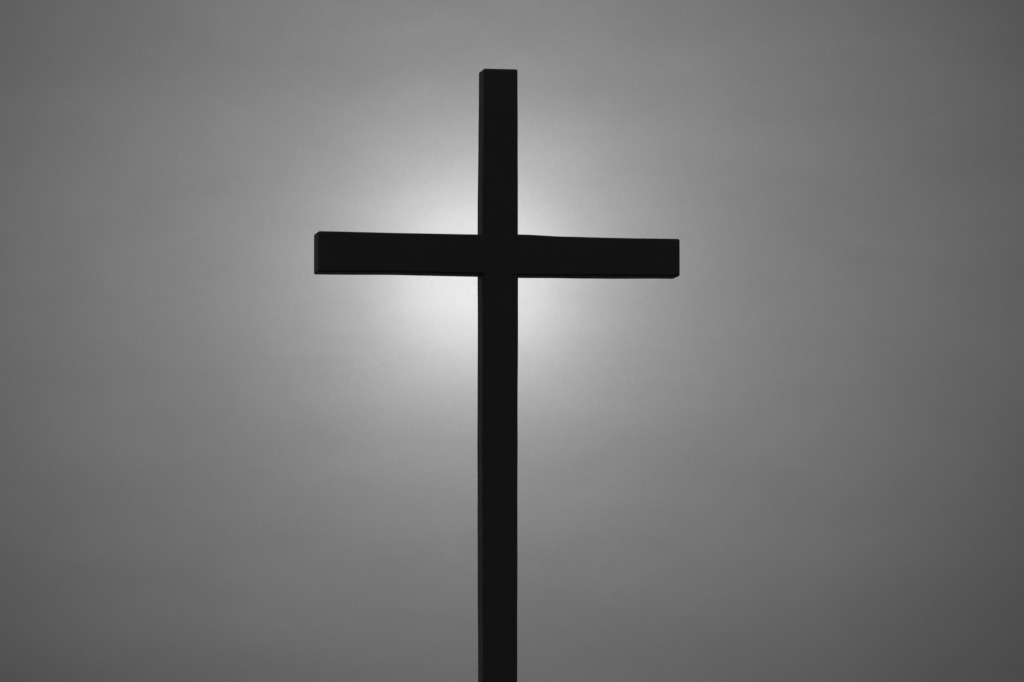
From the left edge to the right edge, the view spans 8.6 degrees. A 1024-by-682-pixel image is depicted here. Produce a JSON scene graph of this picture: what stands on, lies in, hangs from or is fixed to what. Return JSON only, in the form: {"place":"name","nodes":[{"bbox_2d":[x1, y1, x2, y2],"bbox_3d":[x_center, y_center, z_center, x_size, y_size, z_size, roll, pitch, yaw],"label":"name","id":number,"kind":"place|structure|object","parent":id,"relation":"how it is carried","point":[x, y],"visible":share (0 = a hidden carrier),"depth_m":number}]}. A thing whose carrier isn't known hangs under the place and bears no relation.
{"place":"outdoors","nodes":[
{"label":"outdoors","id":0,"kind":"place"},
{"bbox_2d":[0,0,1023,681],"label":"sky","id":1,"kind":"structure","parent":0,"point":[796,453]},
{"bbox_3d":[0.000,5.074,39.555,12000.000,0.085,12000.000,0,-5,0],"label":"ground","id":2,"kind":"structure","parent":0,"visible":0},
{"bbox_2d":[314,69,679,681],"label":"wooden cross","id":3,"kind":"object","parent":2,"relation":"on","point":[497,255],"visible":1,"depth_m":39.99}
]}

